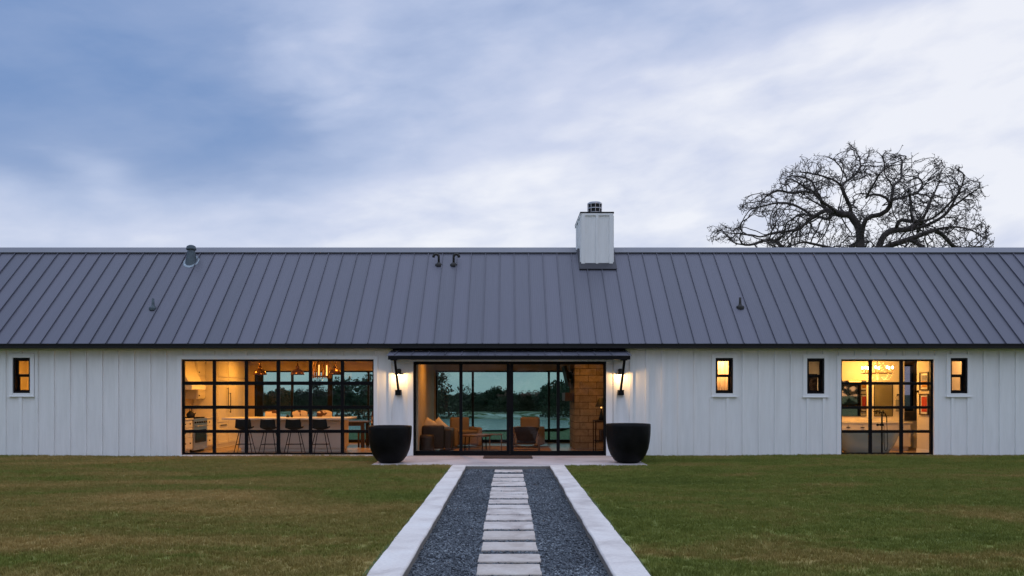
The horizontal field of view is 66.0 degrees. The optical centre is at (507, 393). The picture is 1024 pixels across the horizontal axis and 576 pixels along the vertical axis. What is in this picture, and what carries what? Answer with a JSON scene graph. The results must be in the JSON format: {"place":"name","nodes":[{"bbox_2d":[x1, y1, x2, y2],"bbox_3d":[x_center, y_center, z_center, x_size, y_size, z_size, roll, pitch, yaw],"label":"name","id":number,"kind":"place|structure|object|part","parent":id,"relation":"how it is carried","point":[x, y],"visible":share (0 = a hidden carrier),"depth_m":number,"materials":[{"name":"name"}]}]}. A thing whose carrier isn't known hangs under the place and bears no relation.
{"place":"outdoors","nodes":[
{"label":"outdoors","id":0,"kind":"place"},
{"bbox_2d":[222,417,356,450],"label":"kitchen island","id":1,"kind":"structure","parent":0,"point":[333,423],"depth_m":21.35,"materials":[{"name":"paint"}]},
{"bbox_2d":[264,395,604,575],"bbox_3d":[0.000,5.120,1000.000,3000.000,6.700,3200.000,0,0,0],"label":"ground","id":2,"kind":"structure","parent":0,"point":[564,433],"depth_m":245.51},
{"bbox_2d":[264,393,275,411],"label":"tree","id":3,"kind":"object","parent":2,"relation":"on","point":[266,403],"visible":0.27,"depth_m":262.99,"materials":[{"name":"green plant"}]},
{"bbox_2d":[267,387,298,410],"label":"tree","id":4,"kind":"object","parent":2,"relation":"on","point":[285,396],"visible":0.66,"depth_m":266.45,"materials":[{"name":"green plant"}]},
{"bbox_2d":[294,388,305,410],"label":"tree","id":5,"kind":"object","parent":2,"relation":"on","point":[301,390],"visible":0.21,"depth_m":272.18,"materials":[{"name":"green plant"}]},
{"bbox_2d":[289,378,327,415],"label":"tree","id":6,"kind":"object","parent":2,"relation":"on","point":[317,397],"visible":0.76,"depth_m":250.22,"materials":[{"name":"green plant"}]},
{"bbox_2d":[303,390,326,410],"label":"tree","id":7,"kind":"object","parent":2,"relation":"on","point":[318,401],"visible":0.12,"depth_m":268.87,"materials":[{"name":"green plant"}]},
{"bbox_2d":[323,391,350,411],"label":"tree","id":8,"kind":"object","parent":2,"relation":"on","point":[334,410],"visible":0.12,"depth_m":259.87,"materials":[{"name":"green plant"}]},
{"bbox_2d":[333,374,372,418],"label":"tree","id":9,"kind":"object","parent":2,"relation":"on","point":[362,401],"visible":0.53,"depth_m":234.70,"materials":[{"name":"green plant"}]},
{"bbox_2d":[367,465,465,575],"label":"path kerb","id":10,"kind":"structure","parent":2,"relation":"on","point":[399,556],"depth_m":8.98,"materials":[{"name":"white concrete"}]},
{"bbox_2d":[439,394,465,411],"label":"tree","id":11,"kind":"object","parent":2,"relation":"on","point":[454,396],"visible":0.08,"depth_m":259.72,"materials":[{"name":"green plant"}]},
{"bbox_2d":[438,372,475,418],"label":"tree","id":12,"kind":"object","parent":2,"relation":"on","point":[442,394],"visible":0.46,"depth_m":239.81,"materials":[{"name":"green plant"}]},
{"bbox_2d":[455,392,476,410],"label":"tree","id":13,"kind":"object","parent":2,"relation":"on","point":[468,407],"visible":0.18,"depth_m":267.43,"materials":[{"name":"green plant"}]},
{"bbox_2d":[467,392,482,410],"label":"tree","id":14,"kind":"object","parent":2,"relation":"on","point":[476,397],"visible":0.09,"depth_m":273.07,"materials":[{"name":"green plant"}]},
{"bbox_2d":[471,392,491,411],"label":"tree","id":15,"kind":"object","parent":2,"relation":"on","point":[482,403],"visible":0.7,"depth_m":264.62,"materials":[{"name":"green plant"}]},
{"bbox_2d":[484,386,513,412],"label":"tree","id":16,"kind":"object","parent":2,"relation":"on","point":[499,396],"visible":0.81,"depth_m":257.80,"materials":[{"name":"green plant"}]},
{"bbox_2d":[372,456,646,473],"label":"porch slab","id":17,"kind":"structure","parent":2,"relation":"on","point":[535,460],"depth_m":18.25,"materials":[{"name":"concrete"}]},
{"bbox_2d":[368,425,411,462],"bbox_3d":[-2.684,1.150,17.950,0.986,0.840,0.986,0,0,0],"label":"planter","id":18,"kind":"object","parent":17,"relation":"on","point":[389,443],"visible":1,"depth_m":17.58,"materials":[{"name":"ceramic"}]},
{"bbox_2d":[451,465,564,469],"bbox_3d":[0.005,1.722,17.339,2.490,0.297,0.078,0,0,0],"label":"slab edge","id":19,"kind":"object","parent":17,"relation":"attached to","point":[512,467],"visible":0.36,"depth_m":17.30,"materials":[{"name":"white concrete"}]},
{"bbox_2d":[483,455,532,458],"bbox_3d":[0.000,1.556,19.370,1.200,0.026,0.700,0,0,0],"label":"doormat","id":20,"kind":"object","parent":17,"relation":"on","point":[508,457],"visible":1,"depth_m":19.12,"materials":[{"name":"brown fabric"}]},
{"bbox_2d":[606,423,650,462],"bbox_3d":[2.740,1.127,17.950,1.021,0.887,1.021,0,0,0],"label":"planter","id":21,"kind":"object","parent":17,"relation":"on","point":[628,442],"visible":1,"depth_m":17.56,"materials":[{"name":"ceramic"}]},
{"bbox_2d":[0,201,1023,456],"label":"farmhouse","id":22,"kind":"object","parent":2,"relation":"on","point":[100,347],"visible":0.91,"depth_m":20.14,"materials":[{"name":"paint"}]},
{"bbox_2d":[7,354,34,396],"bbox_3d":[-12.330,-0.467,20.045,0.681,1.092,0.225,0,0,0],"label":"window","id":23,"kind":"structure","parent":22,"relation":"in","point":[15,390],"depth_m":19.96,"materials":[{"name":"white wood"}]},
{"bbox_2d":[185,418,193,451],"bbox_3d":[-8.658,1.109,20.540,0.665,0.919,0.720,0,0,0],"label":"base cabinet","id":24,"kind":"object","parent":22,"relation":"on","point":[188,436],"visible":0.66,"depth_m":20.62,"materials":[{"name":"paint"}]},
{"bbox_2d":[185,361,204,398],"bbox_3d":[-8.799,-0.498,22.190,0.398,1.297,0.600,0,0,0],"label":"wall cabinet","id":25,"kind":"object","parent":22,"relation":"attached to","point":[196,394],"depth_m":21.99,"materials":[{"name":"paint"}]},
{"bbox_2d":[197,376,204,397],"bbox_3d":[-8.639,-0.180,22.190,0.019,0.620,0.560,0,0,0],"label":"door","id":26,"kind":"structure","parent":25,"relation":"in","point":[199,392],"depth_m":22.19,"materials":[{"name":"paint"}]},
{"bbox_2d":[197,361,204,374],"bbox_3d":[-8.639,-0.825,22.190,0.019,0.610,0.560,0,0,0],"label":"door","id":27,"kind":"structure","parent":25,"relation":"in","point":[200,364],"depth_m":22.19,"materials":[{"name":"paint"}]},
{"bbox_2d":[185,361,205,389],"bbox_3d":[-8.694,-0.628,21.390,0.608,1.037,0.980,0,0,0],"label":"range hood","id":28,"kind":"object","parent":22,"relation":"attached to","point":[191,373],"visible":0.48,"depth_m":21.38,"materials":[{"name":"paint"}]},
{"bbox_2d":[185,417,207,450],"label":"kitchen range","id":29,"kind":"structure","parent":22,"relation":"attached to","point":[199,441],"depth_m":21.29,"materials":[{"name":"metal"}]},
{"bbox_2d":[186,409,195,416],"bbox_3d":[-8.499,0.503,21.100,0.218,0.261,0.218,0,0,45],"label":"kettle","id":30,"kind":"object","parent":29,"relation":"on","point":[190,413],"visible":0.96,"depth_m":21.03,"materials":[{"name":"grey metal"}]},
{"bbox_2d":[195,429,205,442],"bbox_3d":[-8.332,1.140,21.380,0.014,0.340,0.720,0,0,0],"label":"oven window","id":31,"kind":"structure","parent":29,"relation":"in","point":[199,437],"depth_m":21.33,"materials":[{"name":"black glass"}]},
{"bbox_2d":[200,417,212,449],"bbox_3d":[-8.658,1.109,22.170,0.665,0.919,0.620,0,0,0],"label":"base cabinet","id":32,"kind":"object","parent":22,"relation":"on","point":[209,435],"visible":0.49,"depth_m":22.13,"materials":[{"name":"paint"}]},
{"bbox_2d":[193,361,244,448],"bbox_3d":[-8.620,0.211,23.700,0.755,2.716,2.400,0,0,0],"label":"cabinet","id":33,"kind":"object","parent":22,"relation":"on","point":[230,395],"visible":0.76,"depth_m":23.13,"materials":[{"name":"paint"}]},
{"bbox_3d":[-8.306,0.185,22.950,0.026,1.270,0.780,0,0,0],"label":"door","id":34,"kind":"part","parent":33,"relation":"part of","materials":[{"name":"paint"}]},
{"bbox_3d":[-8.306,1.150,22.950,0.026,0.600,0.780,0,0,0],"label":"door","id":35,"kind":"part","parent":33,"relation":"part of","materials":[{"name":"paint"}]},
{"bbox_3d":[-8.306,-0.800,22.950,0.026,0.620,0.780,0,0,0],"label":"door","id":36,"kind":"part","parent":33,"relation":"part of","materials":[{"name":"paint"}]},
{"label":"door","id":37,"kind":"part","parent":33,"relation":"part of","materials":[{"name":"paint"}]},
{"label":"door","id":38,"kind":"part","parent":33,"relation":"part of","materials":[{"name":"paint"}]},
{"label":"door","id":39,"kind":"part","parent":33,"relation":"part of","materials":[{"name":"paint"}]},
{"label":"door","id":40,"kind":"part","parent":33,"relation":"part of","materials":[{"name":"paint"}]},
{"bbox_2d":[234,419,255,451],"bbox_3d":[-6.942,1.121,20.765,0.488,0.908,0.428,0,0,-4],"label":"bar stool","id":41,"kind":"object","parent":22,"relation":"on","point":[240,424],"visible":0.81,"depth_m":20.61,"materials":[{"name":"grey leather"}]},
{"bbox_2d":[253,363,266,374],"bbox_3d":[-6.818,-0.834,21.650,0.372,0.627,0.372,0,0,0],"label":"pendant lamp","id":42,"kind":"object","parent":22,"relation":"hanging from","point":[259,371],"visible":0.98,"depth_m":21.54,"materials":[{"name":"orange metal"}]},
{"bbox_2d":[259,419,280,451],"bbox_3d":[-6.282,1.121,20.765,0.488,0.908,0.428,0,0,3],"label":"bar stool","id":43,"kind":"object","parent":22,"relation":"on","point":[268,424],"visible":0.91,"depth_m":20.60,"materials":[{"name":"black metal"}]},
{"bbox_2d":[265,410,275,416],"bbox_3d":[-6.725,1.020,22.710,0.462,1.099,0.500,0,0,0],"label":"dining chair","id":44,"kind":"object","parent":22,"relation":"on","point":[270,413],"visible":0.09,"depth_m":22.47,"materials":[{"name":"beige fabric"}]},
{"bbox_2d":[177,356,377,456],"bbox_3d":[-5.840,0.321,20.056,5.075,2.574,0.205,0,0,0],"label":"window","id":45,"kind":"structure","parent":22,"relation":"in","point":[181,382],"depth_m":20.03,"materials":[{"name":"black metal"}]},
{"bbox_2d":[284,419,304,451],"bbox_3d":[-5.625,1.121,20.765,0.488,0.908,0.428,0,0,-2],"label":"bar stool","id":46,"kind":"object","parent":22,"relation":"on","point":[293,424],"visible":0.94,"depth_m":20.61,"materials":[{"name":"black metal"}]},
{"bbox_2d":[290,361,303,374],"bbox_3d":[-5.784,-0.834,21.650,0.372,0.627,0.372,0,0,0],"label":"pendant lamp","id":47,"kind":"object","parent":22,"relation":"hanging from","point":[297,371],"visible":0.99,"depth_m":21.54,"materials":[{"name":"black metal"}]},
{"bbox_2d":[292,410,307,416],"bbox_3d":[-5.942,1.020,22.710,0.462,1.099,0.500,0,0,0],"label":"dining chair","id":48,"kind":"object","parent":22,"relation":"on","point":[299,413],"visible":0.09,"depth_m":22.47,"materials":[{"name":"beige fabric"}]},
{"bbox_2d":[312,419,331,451],"bbox_3d":[-4.931,1.121,20.765,0.488,0.908,0.428,0,0,2],"label":"bar stool","id":49,"kind":"object","parent":22,"relation":"on","point":[319,424],"visible":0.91,"depth_m":20.61,"materials":[{"name":"black metal"}]},
{"bbox_2d":[312,361,331,377],"bbox_3d":[-5.544,-0.806,23.400,0.610,0.694,0.610,0,0,0],"label":"dining chandelier","id":50,"kind":"object","parent":22,"relation":"hanging from","point":[325,372],"visible":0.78,"depth_m":23.28,"materials":[{"name":"gold metal"}]},
{"bbox_2d":[317,410,331,416],"bbox_3d":[-5.231,1.020,22.670,0.462,1.099,0.500,0,0,0],"label":"dining chair","id":51,"kind":"object","parent":22,"relation":"on","point":[323,413],"visible":0.17,"depth_m":22.43,"materials":[{"name":"beige fabric"}]},
{"bbox_2d":[328,361,340,374],"bbox_3d":[-4.742,-0.834,21.650,0.372,0.627,0.372,0,0,0],"label":"pendant lamp","id":52,"kind":"object","parent":22,"relation":"hanging from","point":[334,371],"visible":0.93,"depth_m":21.53,"materials":[{"name":"black metal"}]},
{"bbox_2d":[349,421,370,446],"bbox_3d":[-5.350,1.192,23.450,2.500,0.754,1.000,0,0,0],"label":"dining table","id":53,"kind":"object","parent":22,"relation":"on","point":[358,423],"visible":0.35,"depth_m":23.03,"materials":[{"name":"brown wood"}]},
{"bbox_2d":[358,411,372,446],"bbox_3d":[-4.117,1.020,23.196,0.500,1.099,0.462,0,0,8],"label":"dining chair","id":54,"kind":"object","parent":22,"relation":"on","point":[359,433],"visible":0.08,"depth_m":23.01,"materials":[{"name":"brown wood"}]},
{"bbox_2d":[420,435,433,450],"bbox_3d":[-2.120,1.310,20.620,0.392,0.480,0.392,0,0,0],"label":"ottoman","id":55,"kind":"object","parent":22,"relation":"on","point":[426,442],"visible":0.74,"depth_m":20.46,"materials":[{"name":"brown leather"}]},
{"bbox_2d":[422,425,453,450],"bbox_3d":[-1.895,1.210,21.565,0.790,0.720,1.170,0,0,0],"label":"sofa","id":56,"kind":"object","parent":22,"relation":"on","point":[443,437],"visible":0.62,"depth_m":20.98,"materials":[{"name":"brown leather"}]},
{"bbox_2d":[423,417,436,425],"bbox_3d":[-2.120,0.890,21.380,0.541,0.529,0.193,0,0,0],"label":"cushion","id":57,"kind":"object","parent":56,"relation":"on","point":[428,421],"visible":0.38,"depth_m":21.34,"materials":[{"name":"beige fabric"}]},
{"bbox_2d":[435,417,448,428],"bbox_3d":[-1.880,0.900,21.400,0.566,0.549,0.206,0,0,0],"label":"cushion","id":58,"kind":"object","parent":56,"relation":"on","point":[438,421],"visible":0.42,"depth_m":21.37,"materials":[{"name":"beige fabric"}]},
{"bbox_2d":[439,446,551,450],"bbox_3d":[-0.350,1.563,22.250,3.100,0.011,2.700,0,0,0],"label":"rug","id":59,"kind":"object","parent":22,"relation":"on","point":[504,448],"visible":0.5,"depth_m":22.41,"materials":[{"name":"brown fabric"}]},
{"bbox_2d":[448,417,481,446],"bbox_3d":[-1.295,1.100,22.900,0.880,0.820,0.840,0,0,-24],"label":"armchair","id":60,"kind":"object","parent":59,"relation":"on","point":[467,429],"visible":0.57,"depth_m":22.66,"materials":[{"name":"beige fabric"}]},
{"bbox_2d":[463,434,491,450],"bbox_3d":[-0.891,1.339,21.750,0.880,0.438,0.880,0,0,0],"label":"coffee table","id":61,"kind":"object","parent":59,"relation":"on","point":[475,435],"visible":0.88,"depth_m":21.54,"materials":[{"name":"brown wood"}]},
{"bbox_2d":[489,434,501,450],"bbox_3d":[-0.337,1.331,21.600,0.360,0.452,0.360,0,0,0],"label":"side table","id":62,"kind":"object","parent":59,"relation":"on","point":[489,440],"visible":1,"depth_m":21.43,"materials":[{"name":"black metal"}]},
{"bbox_2d":[513,427,539,450],"bbox_3d":[0.491,1.214,21.080,0.724,0.686,0.810,0,0,0],"label":"lounge chair","id":63,"kind":"object","parent":59,"relation":"on","point":[526,435],"visible":0.93,"depth_m":20.86,"materials":[{"name":"brown leather"}]},
{"bbox_2d":[513,417,544,444],"bbox_3d":[0.571,1.100,23.100,0.880,0.820,0.840,0,0,16],"label":"armchair","id":64,"kind":"object","parent":59,"relation":"on","point":[529,421],"visible":0.41,"depth_m":23.27,"materials":[{"name":"beige fabric"}]},
{"bbox_2d":[407,360,611,455],"bbox_3d":[0.045,0.326,20.056,5.188,2.489,0.205,0,0,0],"label":"sliding door","id":65,"kind":"structure","parent":22,"relation":"in","point":[411,364],"depth_m":19.99,"materials":[{"name":"black metal"}]},
{"bbox_2d":[562,365,572,386],"bbox_3d":[1.740,-0.500,22.975,0.275,0.619,1.150,0,0,0],"label":"television","id":66,"kind":"object","parent":22,"relation":"attached to","point":[567,376],"visible":1,"depth_m":22.73,"materials":[{"name":"black metal"}]},
{"bbox_2d":[593,420,602,450],"bbox_3d":[2.482,1.139,21.100,0.360,0.859,0.600,0,0,0],"label":"console table","id":67,"kind":"object","parent":22,"relation":"on","point":[600,435],"visible":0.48,"depth_m":20.90,"materials":[{"name":"black metal"}]},
{"bbox_2d":[595,398,602,419],"bbox_3d":[2.502,0.409,21.100,0.340,0.600,0.340,0,0,0],"label":"table lamp","id":68,"kind":"object","parent":67,"relation":"on","point":[599,403],"visible":0.83,"depth_m":21.03,"materials":[{"name":"black metal"}]},
{"bbox_2d":[717,361,727,389],"bbox_3d":[5.624,-0.205,20.622,0.753,1.650,0.044,0,0,0],"label":"curtain","id":69,"kind":"object","parent":22,"relation":"hanging from","point":[722,383],"visible":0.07,"depth_m":20.62,"materials":[{"name":"fabric"}]},
{"bbox_2d":[711,354,737,396],"bbox_3d":[5.486,-0.460,20.045,0.682,1.092,0.225,0,0,0],"label":"window","id":70,"kind":"structure","parent":22,"relation":"in","point":[731,358],"depth_m":19.95,"materials":[{"name":"white metal"}]},
{"bbox_2d":[808,374,816,390],"bbox_3d":[8.075,0.520,21.025,0.350,2.100,0.050,0,0,0],"label":"interior door","id":71,"kind":"structure","parent":22,"relation":"in","point":[812,382],"depth_m":21.00,"materials":[{"name":"brown wood"}]},
{"bbox_2d":[802,354,829,397],"bbox_3d":[7.801,-0.451,20.045,0.679,1.093,0.225,0,0,0],"label":"window","id":72,"kind":"structure","parent":22,"relation":"in","point":[822,392],"depth_m":19.95,"materials":[{"name":"white metal"}]},
{"bbox_2d":[842,380,866,415],"bbox_3d":[9.405,0.130,22.136,1.334,1.004,0.027,0,0,0],"label":"wall mirror","id":73,"kind":"object","parent":22,"relation":"attached to","point":[854,395],"depth_m":22.13,"materials":[{"name":"mirror"}]},
{"bbox_2d":[842,433,898,451],"bbox_3d":[9.450,1.281,20.780,1.720,0.578,0.800,0,0,0],"label":"bathtub","id":74,"kind":"object","parent":22,"relation":"on","point":[854,442],"visible":0.53,"depth_m":20.47,"materials":[{"name":"grey ceramic"}]},
{"bbox_2d":[842,418,912,450],"bbox_3d":[9.880,1.119,21.901,2.500,0.899,0.493,0,0,0],"label":"vanity","id":75,"kind":"object","parent":22,"relation":"on","point":[861,424],"visible":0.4,"depth_m":21.68,"materials":[{"name":"paint"}]},
{"bbox_2d":[861,361,893,379],"bbox_3d":[9.989,-0.756,21.300,0.841,0.782,0.841,0,0,0],"label":"bathroom chandelier","id":76,"kind":"object","parent":22,"relation":"hanging from","point":[887,372],"visible":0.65,"depth_m":21.20,"materials":[{"name":"glass"}]},
{"bbox_2d":[874,385,892,415],"bbox_3d":[10.550,0.150,22.136,0.524,0.964,0.027,0,0,0],"label":"wall mirror","id":77,"kind":"object","parent":22,"relation":"attached to","point":[883,395],"depth_m":22.13,"materials":[{"name":"beige mirror"}]},
{"bbox_2d":[837,356,937,454],"bbox_3d":[9.620,0.321,20.056,2.553,2.574,0.205,0,0,0],"label":"glazed door","id":78,"kind":"structure","parent":22,"relation":"in","point":[933,360],"depth_m":20.03,"materials":[{"name":"black metal"}]},
{"bbox_2d":[919,394,928,414],"bbox_3d":[10.780,0.275,20.405,0.039,0.550,0.430,0,0,0],"label":"picture frame","id":79,"kind":"object","parent":22,"relation":"attached to","point":[923,399],"visible":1,"depth_m":20.39,"materials":[{"name":"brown wood"}]},
{"bbox_2d":[919,372,928,389],"bbox_3d":[10.780,-0.325,20.405,0.039,0.470,0.430,0,0,0],"label":"picture frame","id":80,"kind":"object","parent":22,"relation":"attached to","point":[923,376],"visible":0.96,"depth_m":20.39,"materials":[{"name":"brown wood"}]},
{"bbox_2d":[946,354,972,396],"bbox_3d":[11.435,-0.459,20.045,0.673,1.092,0.225,0,0,0],"label":"window","id":81,"kind":"structure","parent":22,"relation":"in","point":[965,390],"depth_m":19.95,"materials":[{"name":"white metal"}]},
{"bbox_3d":[10.953,0.098,22.114,0.152,0.176,0.069,0,0,0],"label":"towel ring","id":82,"kind":"object","parent":22,"relation":"attached to","visible":0},
{"bbox_2d":[895,400,898,411],"bbox_3d":[10.953,0.335,22.082,0.170,0.330,0.035,0,0,0],"label":"towel","id":83,"kind":"object","parent":82,"relation":"hanging from","point":[896,404],"visible":0.56,"depth_m":22.07,"materials":[{"name":"grey fabric"}]},
{"bbox_2d":[504,393,519,410],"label":"tree","id":84,"kind":"object","parent":2,"relation":"on","point":[516,404],"visible":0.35,"depth_m":268.00,"materials":[{"name":"green plant"}]},
{"bbox_2d":[516,390,534,410],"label":"tree","id":85,"kind":"object","parent":2,"relation":"on","point":[521,395],"visible":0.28,"depth_m":275.96,"materials":[{"name":"green plant"}]},
{"bbox_2d":[519,392,539,410],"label":"tree","id":86,"kind":"object","parent":2,"relation":"on","point":[526,402],"visible":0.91,"depth_m":270.42,"materials":[{"name":"green plant"}]},
{"bbox_2d":[531,390,553,410],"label":"tree","id":87,"kind":"object","parent":2,"relation":"on","point":[537,396],"visible":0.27,"depth_m":265.74,"materials":[{"name":"green plant"}]},
{"bbox_2d":[539,379,569,417],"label":"tree","id":88,"kind":"object","parent":2,"relation":"on","point":[553,396],"visible":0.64,"depth_m":247.32,"materials":[{"name":"green plant"}]},
{"bbox_2d":[550,465,650,575],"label":"path kerb","id":89,"kind":"structure","parent":2,"relation":"on","point":[616,554],"depth_m":8.98,"materials":[{"name":"white concrete"}]},
{"bbox_2d":[706,141,994,246],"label":"oak tree","id":90,"kind":"object","parent":2,"relation":"on","point":[830,212],"visible":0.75,"depth_m":44.19,"materials":[{"name":"grey plant"}]},
{"bbox_2d":[349,418,569,429],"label":"pond water","id":91,"kind":"structure","parent":0,"point":[492,424],"depth_m":200.29,"materials":[{"name":"teal liquid"}]},
{"bbox_2d":[363,468,651,575],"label":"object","id":92,"kind":"structure","parent":0,"point":[380,554],"depth_m":8.72,"materials":[{"name":"grey concrete"}]},
{"bbox_2d":[408,470,607,575],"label":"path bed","id":93,"kind":"object","parent":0,"point":[474,570],"depth_m":8.49,"materials":[{"name":"grey gravel"}]},
{"bbox_2d":[408,468,607,575],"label":"path gravel","id":94,"kind":"structure","parent":93,"relation":"on","point":[481,478],"depth_m":9.46,"materials":[{"name":"grey gravel"}]},
{"bbox_2d":[483,522,533,530],"bbox_3d":[0.008,1.673,9.849,0.626,0.065,0.531,0,0,0],"label":"stepping stone","id":95,"kind":"object","parent":93,"relation":"on","point":[515,526],"visible":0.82,"depth_m":9.79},
{"bbox_2d":[485,515,531,521],"bbox_3d":[0.014,1.673,10.451,0.616,0.065,0.404,0,0,0],"label":"stepping stone","id":96,"kind":"object","parent":93,"relation":"on","point":[506,518],"visible":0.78,"depth_m":10.35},
{"bbox_2d":[489,499,527,504],"bbox_3d":[0.007,1.673,12.026,0.602,0.065,0.411,0,0,0],"label":"stepping stone","id":97,"kind":"object","parent":93,"relation":"on","point":[508,501],"visible":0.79,"depth_m":11.99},
{"bbox_2d":[487,505,529,508],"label":"stepping stone","id":98,"kind":"object","parent":93,"relation":"on","point":[508,507],"visible":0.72,"depth_m":11.35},
{"bbox_2d":[491,481,525,486],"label":"stepping stone","id":99,"kind":"object","parent":93,"relation":"on","point":[507,483],"visible":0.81,"depth_m":14.39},
{"bbox_2d":[490,491,526,493],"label":"stepping stone","id":100,"kind":"object","parent":93,"relation":"on","point":[508,492],"visible":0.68,"depth_m":13.08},
{"bbox_2d":[493,478,523,481],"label":"stepping stone","id":101,"kind":"object","parent":93,"relation":"on","point":[508,479],"visible":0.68,"depth_m":15.06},
{"bbox_2d":[476,564,541,575],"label":"stepping stone","id":102,"kind":"object","parent":93,"relation":"on","point":[508,569],"visible":1,"depth_m":7.35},
{"bbox_2d":[482,531,535,540],"bbox_3d":[0.012,1.673,9.162,0.611,0.065,0.527,0,0,0],"label":"stepping stone","id":103,"kind":"object","parent":93,"relation":"on","point":[508,535],"visible":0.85,"depth_m":9.11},
{"bbox_2d":[486,509,531,514],"bbox_3d":[0.014,1.673,10.963,0.626,0.065,0.484,0,0,0],"label":"stepping stone","id":104,"kind":"object","parent":93,"relation":"on","point":[509,511],"visible":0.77,"depth_m":10.88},
{"bbox_2d":[491,487,526,490],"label":"stepping stone","id":105,"kind":"object","parent":93,"relation":"on","point":[509,488],"visible":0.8,"depth_m":13.51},
{"bbox_2d":[494,474,523,477],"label":"stepping stone","id":106,"kind":"object","parent":93,"relation":"on","point":[509,475],"visible":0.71,"depth_m":15.80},
{"bbox_2d":[495,470,522,472],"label":"stepping stone","id":107,"kind":"object","parent":93,"relation":"on","point":[511,471],"visible":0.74,"depth_m":16.61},
{"bbox_2d":[478,554,540,563],"bbox_3d":[0.016,1.673,7.892,0.626,0.065,0.365,0,0,0],"label":"stepping stone","id":108,"kind":"object","parent":93,"relation":"on","point":[510,558],"visible":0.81,"depth_m":7.84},
{"bbox_2d":[481,542,537,551],"bbox_3d":[0.017,1.673,8.500,0.599,0.065,0.444,0,0,0],"label":"stepping stone","id":109,"kind":"object","parent":93,"relation":"on","point":[510,546],"visible":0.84,"depth_m":8.46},
{"bbox_2d":[490,494,528,499],"bbox_3d":[0.017,1.673,12.635,0.620,0.065,0.438,0,0,0],"label":"stepping stone","id":110,"kind":"object","parent":93,"relation":"on","point":[509,496],"visible":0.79,"depth_m":12.57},
{"bbox_2d":[0,454,1023,575],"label":"lawn grass","id":111,"kind":"structure","parent":0,"point":[666,515],"depth_m":10.34,"materials":[{"name":"green plant"}]},
{"bbox_2d":[0,0,1023,394],"label":"sky","id":112,"kind":"structure","parent":0,"point":[124,123],"materials":[{"name":"blue"}]},
{"bbox_2d":[873,410,887,451],"bbox_3d":[9.560,0.995,20.301,0.227,1.150,0.373,0,0,-39],"label":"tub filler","id":113,"kind":"object","parent":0,"point":[882,412],"visible":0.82,"depth_m":20.24,"materials":[{"name":"black metal"}]},
{"bbox_2d":[904,421,916,447],"bbox_3d":[11.750,1.180,22.843,0.430,0.780,0.615,0,0,0],"label":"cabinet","id":114,"kind":"object","parent":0,"point":[914,436],"visible":0.48,"depth_m":22.68,"materials":[{"name":"brown wood"}]}
]}

